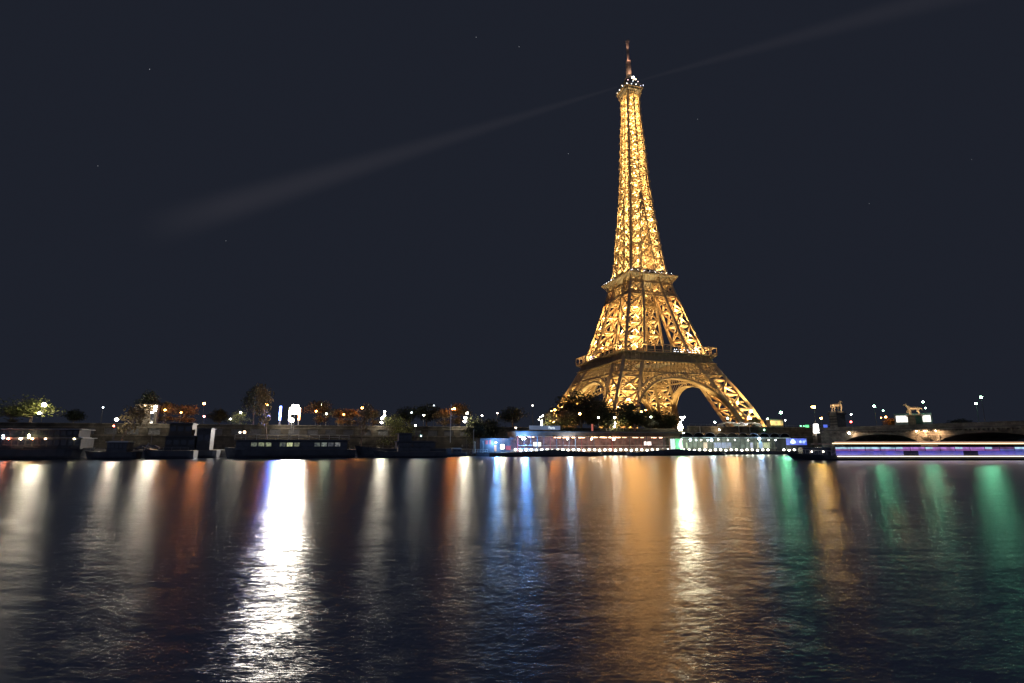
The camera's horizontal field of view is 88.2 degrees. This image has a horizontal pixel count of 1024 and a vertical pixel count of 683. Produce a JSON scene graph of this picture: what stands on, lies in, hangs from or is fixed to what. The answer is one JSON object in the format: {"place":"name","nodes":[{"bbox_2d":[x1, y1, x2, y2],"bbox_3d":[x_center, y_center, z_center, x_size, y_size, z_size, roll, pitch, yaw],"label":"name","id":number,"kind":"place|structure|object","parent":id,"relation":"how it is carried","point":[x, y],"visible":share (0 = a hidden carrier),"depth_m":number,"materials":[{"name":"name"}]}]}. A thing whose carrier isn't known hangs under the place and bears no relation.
{"place":"outdoors","nodes":[
{"label":"outdoors","id":0,"kind":"place"},
{"bbox_2d":[226,410,252,424],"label":"round bush","id":1,"kind":"object","parent":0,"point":[238,415],"visible":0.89,"depth_m":189.75,"materials":[{"name":"green plant"}]},
{"bbox_2d":[288,407,290,424],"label":"light column","id":2,"kind":"structure","parent":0,"point":[289,416],"depth_m":190.84,"materials":[{"name":"metal"}]},
{"bbox_2d":[94,448,775,457],"bbox_3d":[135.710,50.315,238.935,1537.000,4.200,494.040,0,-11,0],"label":"quay","id":3,"kind":"structure","parent":0,"point":[223,453],"depth_m":191.81,"materials":[{"name":"grey stone"}]},
{"bbox_2d":[117,403,153,440],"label":"leaning tree","id":4,"kind":"object","parent":3,"relation":"on","point":[139,411],"visible":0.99,"depth_m":166.99,"materials":[{"name":"brown plant"}]},
{"bbox_2d":[133,445,151,449],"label":"parked car","id":5,"kind":"object","parent":3,"relation":"on","point":[138,447],"visible":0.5,"depth_m":154.91,"materials":[{"name":"grey paint"}]},
{"bbox_2d":[149,445,159,448],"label":"parked car","id":6,"kind":"object","parent":3,"relation":"on","point":[155,446],"visible":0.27,"depth_m":160.24,"materials":[{"name":"grey paint"}]},
{"bbox_2d":[253,383,274,438],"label":"leaning tree","id":7,"kind":"object","parent":3,"relation":"on","point":[262,397],"visible":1,"depth_m":184.29,"materials":[{"name":"brown plant"}]},
{"bbox_2d":[289,418,293,439],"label":"floodlight mast","id":8,"kind":"object","parent":3,"relation":"on","point":[291,420],"visible":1,"depth_m":184.25,"materials":[{"name":"metal"}]},
{"bbox_2d":[0,422,686,449],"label":"quay wall","id":9,"kind":"structure","parent":3,"relation":"on","point":[226,435],"depth_m":188.31,"materials":[{"name":"stone"}]},
{"bbox_2d":[279,406,281,424],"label":"light column","id":10,"kind":"structure","parent":9,"relation":"on","point":[280,414],"depth_m":189.98,"materials":[{"name":"metal"}]},
{"bbox_2d":[290,405,299,433],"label":"floodlight mast","id":11,"kind":"object","parent":9,"relation":"on","point":[294,409],"visible":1,"depth_m":186.79,"materials":[{"name":"metal"}]},
{"bbox_2d":[356,402,373,445],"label":"leaning tree","id":12,"kind":"object","parent":3,"relation":"on","point":[366,412],"visible":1,"depth_m":186.78,"materials":[{"name":"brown plant"}]},
{"bbox_2d":[376,412,408,447],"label":"round bush","id":13,"kind":"object","parent":3,"relation":"on","point":[392,424],"visible":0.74,"depth_m":194.44,"materials":[{"name":"green plant"}]},
{"bbox_2d":[386,415,415,444],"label":"round bush","id":14,"kind":"object","parent":3,"relation":"on","point":[402,429],"visible":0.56,"depth_m":197.38,"materials":[{"name":"green plant"}]},
{"bbox_2d":[464,419,486,437],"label":"plane tree","id":15,"kind":"object","parent":3,"relation":"on","point":[478,431],"visible":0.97,"depth_m":196.38,"materials":[{"name":"green plant"}]},
{"bbox_2d":[462,416,492,445],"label":"round bush","id":16,"kind":"object","parent":3,"relation":"on","point":[468,433],"visible":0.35,"depth_m":201.63,"materials":[{"name":"green plant"}]},
{"bbox_2d":[481,418,505,437],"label":"plane tree","id":17,"kind":"object","parent":3,"relation":"on","point":[491,426],"visible":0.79,"depth_m":200.91,"materials":[{"name":"green plant"}]},
{"bbox_2d":[534,414,564,430],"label":"round bush","id":18,"kind":"object","parent":3,"relation":"on","point":[554,423],"visible":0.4,"depth_m":215.70,"materials":[{"name":"green plant"}]},
{"bbox_2d":[558,415,581,430],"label":"round bush","id":19,"kind":"object","parent":3,"relation":"on","point":[567,423],"visible":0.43,"depth_m":218.11,"materials":[{"name":"green plant"}]},
{"bbox_2d":[598,416,627,431],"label":"round bush","id":20,"kind":"object","parent":3,"relation":"on","point":[607,425],"visible":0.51,"depth_m":221.71,"materials":[{"name":"green plant"}]},
{"bbox_2d":[613,419,633,431],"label":"round bush","id":21,"kind":"object","parent":3,"relation":"on","point":[623,425],"visible":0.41,"depth_m":224.62,"materials":[{"name":"green plant"}]},
{"bbox_2d":[687,424,823,446],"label":"road wall","id":22,"kind":"structure","parent":3,"relation":"on","point":[798,432],"depth_m":242.70,"materials":[{"name":"stone"}]},
{"bbox_2d":[813,421,821,446],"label":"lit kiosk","id":23,"kind":"object","parent":3,"relation":"on","point":[816,437],"visible":0.94,"depth_m":231.14,"materials":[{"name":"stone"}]},
{"bbox_2d":[0,454,1023,682],"bbox_3d":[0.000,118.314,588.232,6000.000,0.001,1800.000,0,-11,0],"label":"water","id":24,"kind":"structure","parent":0,"point":[774,568],"depth_m":16.64,"materials":[{"name":"black liquid"}]},
{"bbox_2d":[0,428,96,459],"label":"restaurant boat","id":25,"kind":"object","parent":24,"relation":"on","point":[59,444],"visible":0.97,"depth_m":135.46,"materials":[{"name":"paint"}]},
{"bbox_2d":[85,441,141,459],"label":"moored launch","id":26,"kind":"object","parent":24,"relation":"on","point":[119,449],"visible":0.91,"depth_m":138.33,"materials":[{"name":"paint"}]},
{"bbox_2d":[142,443,198,458],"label":"moored launch","id":27,"kind":"object","parent":24,"relation":"on","point":[150,453],"visible":0.87,"depth_m":140.78,"materials":[{"name":"paint"}]},
{"bbox_2d":[159,423,220,457],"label":"houseboat","id":28,"kind":"object","parent":24,"relation":"on","point":[181,436],"visible":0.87,"depth_m":151.38,"materials":[{"name":"paint"}]},
{"bbox_2d":[165,440,171,444],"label":"window","id":29,"kind":"structure","parent":28,"relation":"in","point":[168,442],"depth_m":149.46,"materials":[{"name":"black glass"}]},
{"bbox_2d":[170,426,175,430],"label":"window","id":30,"kind":"structure","parent":28,"relation":"in","point":[172,428],"depth_m":150.63,"materials":[{"name":"black glass"}]},
{"bbox_2d":[178,426,183,430],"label":"window","id":31,"kind":"structure","parent":28,"relation":"in","point":[180,428],"depth_m":151.22,"materials":[{"name":"black glass"}]},
{"bbox_2d":[185,426,191,431],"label":"window","id":32,"kind":"structure","parent":28,"relation":"in","point":[188,428],"depth_m":151.74,"materials":[{"name":"black glass"}]},
{"bbox_2d":[197,434,202,440],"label":"window","id":33,"kind":"structure","parent":28,"relation":"in","point":[200,437],"depth_m":152.41,"materials":[{"name":"black paint"}]},
{"bbox_2d":[204,435,209,440],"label":"window","id":34,"kind":"structure","parent":28,"relation":"in","point":[207,437],"depth_m":152.89,"materials":[{"name":"black glass"}]},
{"bbox_2d":[224,435,355,457],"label":"passenger barge","id":35,"kind":"object","parent":24,"relation":"on","point":[261,448],"visible":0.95,"depth_m":150.48,"materials":[{"name":"paint"}]},
{"bbox_2d":[236,442,242,446],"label":"window","id":36,"kind":"structure","parent":35,"relation":"in","point":[238,444],"depth_m":147.00,"materials":[{"name":"glass"}]},
{"bbox_2d":[243,442,249,446],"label":"window","id":37,"kind":"structure","parent":35,"relation":"in","point":[246,444],"depth_m":147.56,"materials":[{"name":"glass"}]},
{"bbox_2d":[251,442,256,446],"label":"window","id":38,"kind":"structure","parent":35,"relation":"in","point":[253,444],"depth_m":148.08,"materials":[{"name":"glass"}]},
{"bbox_2d":[258,442,264,446],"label":"window","id":39,"kind":"structure","parent":35,"relation":"in","point":[260,444],"depth_m":148.61,"materials":[{"name":"glass"}]},
{"bbox_2d":[265,442,271,446],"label":"window","id":40,"kind":"structure","parent":35,"relation":"in","point":[268,444],"depth_m":149.17,"materials":[{"name":"glass"}]},
{"bbox_2d":[272,442,278,446],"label":"window","id":41,"kind":"structure","parent":35,"relation":"in","point":[275,444],"depth_m":149.72,"materials":[{"name":"glass"}]},
{"bbox_2d":[279,442,285,446],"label":"window","id":42,"kind":"structure","parent":35,"relation":"in","point":[282,444],"depth_m":150.23,"materials":[{"name":"glass"}]},
{"bbox_2d":[286,442,292,446],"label":"window","id":43,"kind":"structure","parent":35,"relation":"in","point":[289,444],"depth_m":150.78,"materials":[{"name":"glass"}]},
{"bbox_2d":[293,442,299,446],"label":"window","id":44,"kind":"structure","parent":35,"relation":"in","point":[296,444],"depth_m":151.30,"materials":[{"name":"glass"}]},
{"bbox_2d":[300,442,306,446],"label":"window","id":45,"kind":"structure","parent":35,"relation":"in","point":[303,444],"depth_m":151.85,"materials":[{"name":"glass"}]},
{"bbox_2d":[307,442,313,446],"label":"window","id":46,"kind":"structure","parent":35,"relation":"in","point":[310,444],"depth_m":152.37,"materials":[{"name":"glass"}]},
{"bbox_2d":[314,442,319,446],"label":"window","id":47,"kind":"structure","parent":35,"relation":"in","point":[316,444],"depth_m":152.86,"materials":[{"name":"glass"}]},
{"bbox_2d":[321,442,326,446],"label":"window","id":48,"kind":"structure","parent":35,"relation":"in","point":[323,444],"depth_m":153.42,"materials":[{"name":"glass"}]},
{"bbox_2d":[328,442,333,446],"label":"window","id":49,"kind":"structure","parent":35,"relation":"in","point":[330,444],"depth_m":153.98,"materials":[{"name":"glass"}]},
{"bbox_2d":[341,442,346,446],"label":"window","id":50,"kind":"structure","parent":35,"relation":"in","point":[343,444],"depth_m":155.02,"materials":[{"name":"glass"}]},
{"bbox_2d":[355,433,450,457],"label":"river tug","id":51,"kind":"object","parent":24,"relation":"on","point":[404,439],"visible":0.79,"depth_m":161.44,"materials":[{"name":"paint"}]},
{"bbox_2d":[372,446,447,457],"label":"moored launch","id":52,"kind":"object","parent":24,"relation":"on","point":[413,452],"visible":0.97,"depth_m":154.28,"materials":[{"name":"paint"}]},
{"bbox_2d":[451,448,466,456],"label":"boat","id":53,"kind":"object","parent":24,"relation":"on","point":[455,452],"visible":0.66,"depth_m":172.06,"materials":[{"name":"paint"}]},
{"bbox_2d":[489,449,602,456],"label":"sightseeing boat","id":54,"kind":"object","parent":24,"relation":"on","point":[553,452],"visible":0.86,"depth_m":172.26,"materials":[{"name":"paint"}]},
{"bbox_2d":[471,431,681,455],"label":"restaurant pontoon","id":55,"kind":"object","parent":24,"relation":"on","point":[543,440],"visible":0.82,"depth_m":189.15,"materials":[{"name":"paint"}]},
{"bbox_2d":[529,426,559,430],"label":"roof sign","id":56,"kind":"object","parent":55,"relation":"on","point":[544,428],"visible":0.98,"depth_m":183.84,"materials":[{"name":"blue"}]},
{"bbox_2d":[670,439,674,448],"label":"door","id":57,"kind":"structure","parent":55,"relation":"in","point":[672,441],"depth_m":194.89,"materials":[{"name":"grey glass"}]},
{"bbox_2d":[627,449,725,455],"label":"sightseeing boat","id":58,"kind":"object","parent":24,"relation":"on","point":[669,452],"visible":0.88,"depth_m":186.12,"materials":[{"name":"paint"}]},
{"bbox_2d":[667,432,807,454],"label":"glass pontoon","id":59,"kind":"object","parent":24,"relation":"on","point":[698,440],"visible":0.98,"depth_m":209.31,"materials":[{"name":"glass"}]},
{"bbox_2d":[785,443,1023,459],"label":"tour boat","id":60,"kind":"object","parent":24,"relation":"on","point":[915,453],"visible":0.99,"depth_m":130.48,"materials":[{"name":"paint"}]},
{"bbox_2d":[818,421,1023,449],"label":"stone bridge","id":61,"kind":"structure","parent":24,"relation":"in","point":[995,432],"depth_m":171.41,"materials":[{"name":"stone"}]},
{"bbox_2d":[827,412,846,426],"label":"stone pylon","id":62,"kind":"object","parent":61,"relation":"on","point":[836,419],"visible":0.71,"depth_m":210.92,"materials":[{"name":"grey stone"}]},
{"bbox_2d":[830,401,846,411],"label":"horse statue","id":63,"kind":"object","parent":62,"relation":"on","point":[838,404],"visible":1,"depth_m":212.90,"materials":[{"name":"brown metal"}]},
{"bbox_2d":[0,0,1023,428],"label":"sky","id":64,"kind":"structure","parent":0,"point":[389,205],"materials":[{"name":"black"}]},
{"bbox_2d":[913,438,1023,446],"bbox_3d":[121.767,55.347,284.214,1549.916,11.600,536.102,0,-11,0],"label":"street","id":65,"kind":"structure","parent":0,"point":[1020,441],"depth_m":297.78,"materials":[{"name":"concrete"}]},
{"bbox_2d":[0,412,18,421],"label":"plane tree","id":66,"kind":"object","parent":65,"relation":"on","point":[12,420],"visible":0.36,"depth_m":186.01,"materials":[{"name":"green plant"}]},
{"bbox_2d":[0,394,64,421],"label":"plane tree","id":67,"kind":"object","parent":65,"relation":"on","point":[20,411],"visible":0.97,"depth_m":172.73,"materials":[{"name":"green plant"}]},
{"bbox_2d":[59,409,86,422],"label":"plane tree","id":68,"kind":"object","parent":65,"relation":"on","point":[74,415],"visible":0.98,"depth_m":192.78,"materials":[{"name":"green plant"}]},
{"bbox_2d":[133,389,161,411],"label":"plane tree","id":69,"kind":"object","parent":65,"relation":"on","point":[148,399],"visible":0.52,"depth_m":184.91,"materials":[{"name":"green plant"}]},
{"bbox_2d":[136,404,160,423],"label":"pale building","id":70,"kind":"structure","parent":65,"relation":"on","point":[151,418],"depth_m":180.20,"materials":[{"name":"stone"}]},
{"bbox_2d":[158,401,183,423],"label":"plane tree","id":71,"kind":"object","parent":65,"relation":"on","point":[166,407],"visible":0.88,"depth_m":188.22,"materials":[{"name":"brown plant"}]},
{"bbox_2d":[167,404,198,422],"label":"plane tree","id":72,"kind":"object","parent":65,"relation":"on","point":[189,410],"visible":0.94,"depth_m":193.34,"materials":[{"name":"brown plant"}]},
{"bbox_2d":[205,408,229,423],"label":"plane tree","id":73,"kind":"object","parent":65,"relation":"on","point":[219,415],"visible":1,"depth_m":209.48,"materials":[{"name":"green plant"}]},
{"bbox_2d":[240,384,271,424],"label":"plane tree","id":74,"kind":"object","parent":65,"relation":"on","point":[249,405],"visible":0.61,"depth_m":198.98,"materials":[{"name":"green plant"}]},
{"bbox_2d":[301,400,331,424],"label":"plane tree","id":75,"kind":"object","parent":65,"relation":"on","point":[321,408],"visible":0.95,"depth_m":210.37,"materials":[{"name":"brown plant"}]},
{"bbox_2d":[324,408,348,425],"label":"plane tree","id":76,"kind":"object","parent":65,"relation":"on","point":[337,415],"visible":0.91,"depth_m":204.52,"materials":[{"name":"brown plant"}]},
{"bbox_2d":[340,408,360,425],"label":"plane tree","id":77,"kind":"object","parent":65,"relation":"on","point":[351,413],"visible":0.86,"depth_m":206.89,"materials":[{"name":"brown plant"}]},
{"bbox_2d":[364,409,380,425],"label":"plane tree","id":78,"kind":"object","parent":65,"relation":"on","point":[374,422],"visible":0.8,"depth_m":207.06,"materials":[{"name":"brown plant"}]},
{"bbox_2d":[392,406,422,425],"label":"plane tree","id":79,"kind":"object","parent":65,"relation":"on","point":[402,414],"visible":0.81,"depth_m":235.53,"materials":[{"name":"green plant"}]},
{"bbox_2d":[409,403,441,425],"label":"plane tree","id":80,"kind":"object","parent":65,"relation":"on","point":[428,411],"visible":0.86,"depth_m":233.52,"materials":[{"name":"green plant"}]},
{"bbox_2d":[432,408,452,425],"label":"plane tree","id":81,"kind":"object","parent":65,"relation":"on","point":[444,413],"visible":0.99,"depth_m":220.85,"materials":[{"name":"brown plant"}]},
{"bbox_2d":[449,402,472,426],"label":"plane tree","id":82,"kind":"object","parent":65,"relation":"on","point":[459,409],"visible":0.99,"depth_m":224.75,"materials":[{"name":"brown plant"}]},
{"bbox_2d":[496,406,529,426],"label":"plane tree","id":83,"kind":"object","parent":65,"relation":"on","point":[510,416],"visible":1,"depth_m":240.21,"materials":[{"name":"green plant"}]},
{"bbox_2d":[541,411,556,425],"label":"plane tree","id":84,"kind":"object","parent":65,"relation":"on","point":[546,416],"visible":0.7,"depth_m":221.58,"materials":[{"name":"green plant"}]},
{"bbox_2d":[556,410,578,426],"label":"plane tree","id":85,"kind":"object","parent":65,"relation":"on","point":[564,413],"visible":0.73,"depth_m":227.75,"materials":[{"name":"brown plant"}]},
{"bbox_2d":[561,408,587,427],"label":"plane tree","id":86,"kind":"object","parent":65,"relation":"on","point":[578,417],"visible":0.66,"depth_m":251.10,"materials":[{"name":"green plant"}]},
{"bbox_2d":[548,389,606,427],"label":"plane tree","id":87,"kind":"object","parent":65,"relation":"on","point":[568,404],"visible":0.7,"depth_m":287.47,"materials":[{"name":"green plant"}]},
{"bbox_2d":[580,412,606,424],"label":"plane tree","id":88,"kind":"object","parent":65,"relation":"on","point":[594,420],"visible":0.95,"depth_m":250.28,"materials":[{"name":"green plant"}]},
{"bbox_2d":[573,395,616,427],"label":"plane tree","id":89,"kind":"object","parent":65,"relation":"on","point":[597,406],"visible":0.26,"depth_m":295.72,"materials":[{"name":"green plant"}]},
{"bbox_2d":[589,404,619,427],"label":"plane tree","id":90,"kind":"object","parent":65,"relation":"on","point":[605,411],"visible":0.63,"depth_m":281.25,"materials":[{"name":"green plant"}]},
{"bbox_2d":[610,400,651,427],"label":"plane tree","id":91,"kind":"object","parent":65,"relation":"on","point":[629,410],"visible":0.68,"depth_m":281.69,"materials":[{"name":"green plant"}]},
{"bbox_2d":[624,415,646,427],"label":"plane tree","id":92,"kind":"object","parent":65,"relation":"on","point":[637,421],"visible":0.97,"depth_m":256.69,"materials":[{"name":"green plant"}]},
{"bbox_2d":[640,419,659,428],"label":"plane tree","id":93,"kind":"object","parent":65,"relation":"on","point":[651,423],"visible":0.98,"depth_m":255.67,"materials":[{"name":"green plant"}]},
{"bbox_2d":[642,408,664,428],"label":"plane tree","id":94,"kind":"object","parent":65,"relation":"on","point":[653,413],"visible":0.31,"depth_m":294.22,"materials":[{"name":"green plant"}]},
{"bbox_2d":[648,411,679,428],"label":"plane tree","id":95,"kind":"object","parent":65,"relation":"on","point":[667,421],"visible":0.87,"depth_m":287.14,"materials":[{"name":"green plant"}]},
{"bbox_2d":[662,413,679,428],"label":"plane tree","id":96,"kind":"object","parent":65,"relation":"on","point":[674,419],"visible":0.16,"depth_m":295.87,"materials":[{"name":"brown plant"}]},
{"bbox_2d":[718,421,737,425],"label":"canopy","id":97,"kind":"object","parent":65,"relation":"on","point":[727,422],"visible":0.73,"depth_m":262.86,"materials":[{"name":"white fabric"}]},
{"bbox_2d":[740,422,761,426],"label":"canopy","id":98,"kind":"object","parent":65,"relation":"on","point":[756,424],"visible":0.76,"depth_m":267.54,"materials":[{"name":"white fabric"}]},
{"bbox_2d":[745,418,765,426],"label":"plane tree","id":99,"kind":"object","parent":65,"relation":"on","point":[756,420],"visible":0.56,"depth_m":284.10,"materials":[{"name":"brown plant"}]},
{"bbox_2d":[766,419,783,426],"bbox_3d":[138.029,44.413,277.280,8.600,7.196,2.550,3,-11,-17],"label":"city bus","id":100,"kind":"object","parent":65,"relation":"on","point":[774,422],"visible":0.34,"depth_m":276.37,"materials":[{"name":"yellow"}]},
{"bbox_2d":[882,418,894,424],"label":"plane tree","id":101,"kind":"object","parent":65,"relation":"on","point":[890,421],"visible":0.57,"depth_m":326.91,"materials":[{"name":"brown plant"}]},
{"bbox_2d":[906,415,922,424],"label":"stone pylon","id":102,"kind":"object","parent":65,"relation":"on","point":[915,419],"visible":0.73,"depth_m":227.54,"materials":[{"name":"grey stone"}]},
{"bbox_2d":[903,404,922,415],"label":"horse statue","id":103,"kind":"object","parent":102,"relation":"on","point":[909,408],"visible":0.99,"depth_m":230.19,"materials":[{"name":"brown metal"}]},
{"bbox_2d":[947,418,972,422],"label":"plane tree","id":104,"kind":"object","parent":65,"relation":"on","point":[958,421],"visible":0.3,"depth_m":321.27,"materials":[{"name":"green plant"}]},
{"bbox_3d":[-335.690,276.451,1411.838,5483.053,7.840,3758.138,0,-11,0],"label":"ground","id":105,"kind":"structure","parent":0,"visible":0},
{"bbox_2d":[551,40,765,428],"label":"lattice tower","id":106,"kind":"structure","parent":105,"relation":"on","point":[635,279],"depth_m":383.82,"materials":[{"name":"brown metal"}]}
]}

